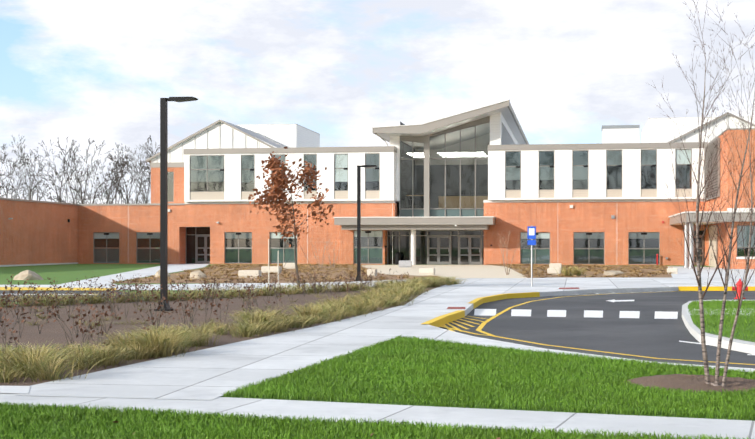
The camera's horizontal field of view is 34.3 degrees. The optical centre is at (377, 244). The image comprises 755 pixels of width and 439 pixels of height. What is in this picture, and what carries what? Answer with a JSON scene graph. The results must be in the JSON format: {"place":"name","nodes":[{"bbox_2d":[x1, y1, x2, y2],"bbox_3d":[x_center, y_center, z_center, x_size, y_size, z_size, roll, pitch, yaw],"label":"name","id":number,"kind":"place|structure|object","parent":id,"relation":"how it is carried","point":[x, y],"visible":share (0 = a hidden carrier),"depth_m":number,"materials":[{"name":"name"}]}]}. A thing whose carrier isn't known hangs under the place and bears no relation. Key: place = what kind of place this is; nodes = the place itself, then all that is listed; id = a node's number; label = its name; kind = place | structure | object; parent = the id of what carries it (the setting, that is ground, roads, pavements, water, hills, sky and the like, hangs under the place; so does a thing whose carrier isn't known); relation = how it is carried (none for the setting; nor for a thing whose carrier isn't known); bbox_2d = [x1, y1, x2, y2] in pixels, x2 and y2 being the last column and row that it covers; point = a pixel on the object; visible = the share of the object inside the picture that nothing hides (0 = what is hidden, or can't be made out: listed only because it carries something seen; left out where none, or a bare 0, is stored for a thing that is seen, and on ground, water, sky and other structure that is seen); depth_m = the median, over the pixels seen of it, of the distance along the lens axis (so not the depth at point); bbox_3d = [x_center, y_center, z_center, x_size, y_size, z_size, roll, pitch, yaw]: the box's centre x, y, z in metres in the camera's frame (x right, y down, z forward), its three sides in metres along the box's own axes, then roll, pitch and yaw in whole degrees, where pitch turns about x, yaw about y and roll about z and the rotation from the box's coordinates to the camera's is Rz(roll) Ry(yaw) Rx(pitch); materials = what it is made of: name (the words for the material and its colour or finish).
{"place":"outdoors","nodes":[
{"label":"outdoors","id":0,"kind":"place"},
{"bbox_2d":[0,264,754,438],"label":"pavements","id":1,"kind":"structure","parent":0,"point":[202,378],"depth_m":18.41,"materials":[{"name":"concrete"}]},
{"bbox_2d":[1,291,323,352],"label":"bed tufts","id":2,"kind":"object","parent":1,"relation":"on","point":[37,315],"visible":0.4,"depth_m":25.00,"materials":[{"name":"brown plant"}]},
{"bbox_2d":[155,270,170,276],"bbox_3d":[-9.968,1.329,56.766,0.804,0.422,0.639,0,0,9],"label":"boulder","id":3,"kind":"object","parent":1,"relation":"on","point":[157,274],"visible":0.25,"depth_m":56.57,"materials":[{"name":"beige stone"}]},
{"bbox_2d":[154,97,197,310],"bbox_3d":[-4.581,-0.925,27.886,0.950,4.870,0.340,0,0,9],"label":"lamp post","id":4,"kind":"object","parent":1,"relation":"on","point":[164,194],"visible":0.92,"depth_m":27.87,"materials":[{"name":"black metal"}]},
{"bbox_2d":[190,270,205,278],"bbox_3d":[-7.908,1.331,53.938,0.837,0.414,0.661,0,0,9],"label":"boulder","id":5,"kind":"object","parent":1,"relation":"on","point":[197,273],"visible":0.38,"depth_m":53.74,"materials":[{"name":"beige stone"}]},
{"bbox_2d":[0,268,407,353],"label":"bed shrubs","id":6,"kind":"object","parent":1,"relation":"on","point":[205,298],"visible":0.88,"depth_m":25.82,"materials":[{"name":"brown plant"}]},
{"bbox_2d":[0,275,447,384],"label":"ornamental grass","id":7,"kind":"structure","parent":1,"relation":"on","point":[141,345],"depth_m":17.80,"materials":[{"name":"beige plant"}]},
{"bbox_2d":[0,276,467,306],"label":"ornamental grass","id":8,"kind":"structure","parent":1,"relation":"on","point":[294,291],"depth_m":34.44,"materials":[{"name":"plant"}]},
{"bbox_2d":[238,270,261,277],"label":"stone block","id":9,"kind":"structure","parent":1,"relation":"on","point":[245,273],"depth_m":55.96,"materials":[{"name":"stone"}]},
{"bbox_2d":[261,266,281,272],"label":"stone block","id":10,"kind":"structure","parent":1,"relation":"on","point":[273,269],"depth_m":64.93,"materials":[{"name":"stone"}]},
{"bbox_2d":[104,263,442,282],"bbox_3d":[-4.636,1.429,70.023,14.557,0.162,45.193,0,0,-2],"label":"planting bed","id":11,"kind":"object","parent":1,"relation":"on","point":[236,265],"visible":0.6,"depth_m":63.04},
{"bbox_2d":[283,263,294,268],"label":"stone block","id":12,"kind":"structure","parent":1,"relation":"on","point":[289,265],"depth_m":76.84,"materials":[{"name":"stone"}]},
{"bbox_2d":[248,146,334,288],"bbox_3d":[-2.845,-0.912,41.204,2.931,4.852,2.631,0,0,9],"label":"young oak tree","id":13,"kind":"object","parent":1,"relation":"on","point":[271,195],"visible":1,"depth_m":41.22,"materials":[{"name":"brown plant"}]},
{"bbox_2d":[311,239,331,268],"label":"bare shrub","id":14,"kind":"object","parent":1,"relation":"on","point":[323,254],"visible":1,"depth_m":74.88,"materials":[{"name":"brown plant"}]},
{"bbox_2d":[322,240,338,267],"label":"bare shrub","id":15,"kind":"object","parent":1,"relation":"on","point":[334,255],"visible":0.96,"depth_m":77.80,"materials":[{"name":"brown plant"}]},
{"bbox_2d":[354,165,376,280],"bbox_3d":[-0.478,-0.905,51.046,0.950,4.830,0.340,0,0,9],"label":"lamp post","id":16,"kind":"object","parent":1,"relation":"on","point":[359,219],"visible":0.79,"depth_m":51.03,"materials":[{"name":"black metal"}]},
{"bbox_2d":[367,269,376,276],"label":"boulder","id":17,"kind":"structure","parent":1,"relation":"on","point":[369,271],"depth_m":57.99,"materials":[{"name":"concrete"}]},
{"bbox_2d":[399,260,411,266],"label":"stone block","id":18,"kind":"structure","parent":1,"relation":"on","point":[405,263],"depth_m":80.98,"materials":[{"name":"white stone"}]},
{"bbox_2d":[492,231,524,274],"bbox_3d":[6.348,0.391,61.422,1.477,2.252,1.774,0,0,-34],"label":"bare shrub","id":19,"kind":"object","parent":1,"relation":"on","point":[507,273],"visible":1,"depth_m":61.38,"materials":[{"name":"brown plant"}]},
{"bbox_2d":[527,226,535,286],"bbox_3d":[5.541,0.410,43.923,0.300,2.200,0.075,0,0,9],"label":"accessible parking sign","id":20,"kind":"object","parent":1,"relation":"on","point":[531,232],"visible":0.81,"depth_m":43.90,"materials":[{"name":"blue metal"}]},
{"bbox_2d":[547,268,559,274],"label":"stone block","id":21,"kind":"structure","parent":1,"relation":"on","point":[552,271],"depth_m":60.87,"materials":[{"name":"stone"}]},
{"bbox_2d":[549,263,561,272],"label":"stone block","id":22,"kind":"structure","parent":1,"relation":"on","point":[554,265],"depth_m":65.41,"materials":[{"name":"stone"}]},
{"bbox_2d":[553,266,587,275],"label":"ornamental grass tufts","id":23,"kind":"object","parent":1,"relation":"on","point":[567,271],"visible":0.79,"depth_m":58.78,"materials":[{"name":"beige plant"}]},
{"bbox_2d":[486,263,672,277],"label":"planting bed","id":24,"kind":"object","parent":1,"relation":"on","point":[635,272],"visible":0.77,"depth_m":71.78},
{"bbox_2d":[603,270,623,274],"bbox_3d":[11.875,1.403,61.256,1.236,0.238,1.150,0,0,9],"label":"flat boulder","id":25,"kind":"object","parent":1,"relation":"on","point":[611,272],"visible":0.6,"depth_m":60.98,"materials":[{"name":"beige stone"}]},
{"bbox_2d":[667,268,677,273],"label":"stone block","id":26,"kind":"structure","parent":1,"relation":"on","point":[673,270],"depth_m":63.32,"materials":[{"name":"stone"}]},
{"bbox_2d":[624,374,754,392],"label":"mulch bed","id":27,"kind":"object","parent":1,"relation":"on","point":[684,382],"visible":0.79,"depth_m":12.88,"materials":[{"name":"brown soil"}]},
{"bbox_2d":[649,0,754,386],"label":"birch tree","id":28,"kind":"object","parent":1,"relation":"on","point":[716,382],"visible":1,"depth_m":12.71,"materials":[{"name":"grey plant"}]},
{"bbox_2d":[688,299,754,341],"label":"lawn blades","id":29,"kind":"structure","parent":1,"relation":"on","point":[713,321],"depth_m":25.15,"materials":[{"name":"green plant"}]},
{"bbox_2d":[732,278,747,298],"bbox_3d":[10.125,1.226,34.129,0.420,0.567,0.378,0,0,9],"label":"fire hydrant","id":30,"kind":"object","parent":29,"relation":"on","point":[739,284],"visible":0.73,"depth_m":34.09,"materials":[{"name":"red metal"}]},
{"bbox_2d":[0,248,754,438],"bbox_3d":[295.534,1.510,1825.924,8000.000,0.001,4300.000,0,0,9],"label":"lawn","id":31,"kind":"structure","parent":0,"point":[64,273],"depth_m":51.64,"materials":[{"name":"plant"}]},
{"bbox_2d":[13,270,43,279],"bbox_3d":[-14.993,1.309,52.497,1.217,0.468,0.934,0,0,-28],"label":"boulder","id":32,"kind":"object","parent":31,"relation":"on","point":[27,274],"visible":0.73,"depth_m":52.22,"materials":[{"name":"beige stone"}]},
{"bbox_2d":[0,135,159,248],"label":"background woods","id":33,"kind":"object","parent":31,"relation":"on","point":[116,184],"visible":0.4,"depth_m":223.63,"materials":[{"name":"grey plant"}]},
{"bbox_2d":[0,401,753,438],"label":"lawn blades","id":34,"kind":"object","parent":31,"relation":"on","point":[215,425],"visible":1,"depth_m":9.84,"materials":[{"name":"green plant"}]},
{"bbox_2d":[0,99,754,268],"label":"school building","id":35,"kind":"structure","parent":31,"relation":"on","point":[479,177],"depth_m":92.92,"materials":[{"name":"brick"}]},
{"bbox_2d":[9,205,667,264],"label":"wall fixtures","id":36,"kind":"object","parent":35,"relation":"attached to","point":[613,217],"depth_m":89.98,"materials":[{"name":"white metal"}]},
{"bbox_2d":[395,252,400,264],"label":"trash can","id":37,"kind":"object","parent":31,"relation":"on","point":[397,256],"visible":0.94,"depth_m":92.84,"materials":[{"name":"black metal"}]},
{"bbox_2d":[0,0,754,203],"label":"sky","id":38,"kind":"structure","parent":0,"point":[79,71],"materials":[{"name":"white"}]},
{"bbox_2d":[419,268,434,274],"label":"stone bench","id":39,"kind":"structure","parent":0,"point":[426,271],"depth_m":61.04,"materials":[{"name":"stone"}]},
{"bbox_2d":[221,335,754,420],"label":"lawn","id":40,"kind":"structure","parent":0,"point":[363,365],"depth_m":13.11,"materials":[{"name":"green plant"}]},
{"bbox_2d":[421,286,754,368],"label":"road","id":41,"kind":"structure","parent":0,"point":[651,324],"depth_m":25.14,"materials":[{"name":"grey asphalt"}]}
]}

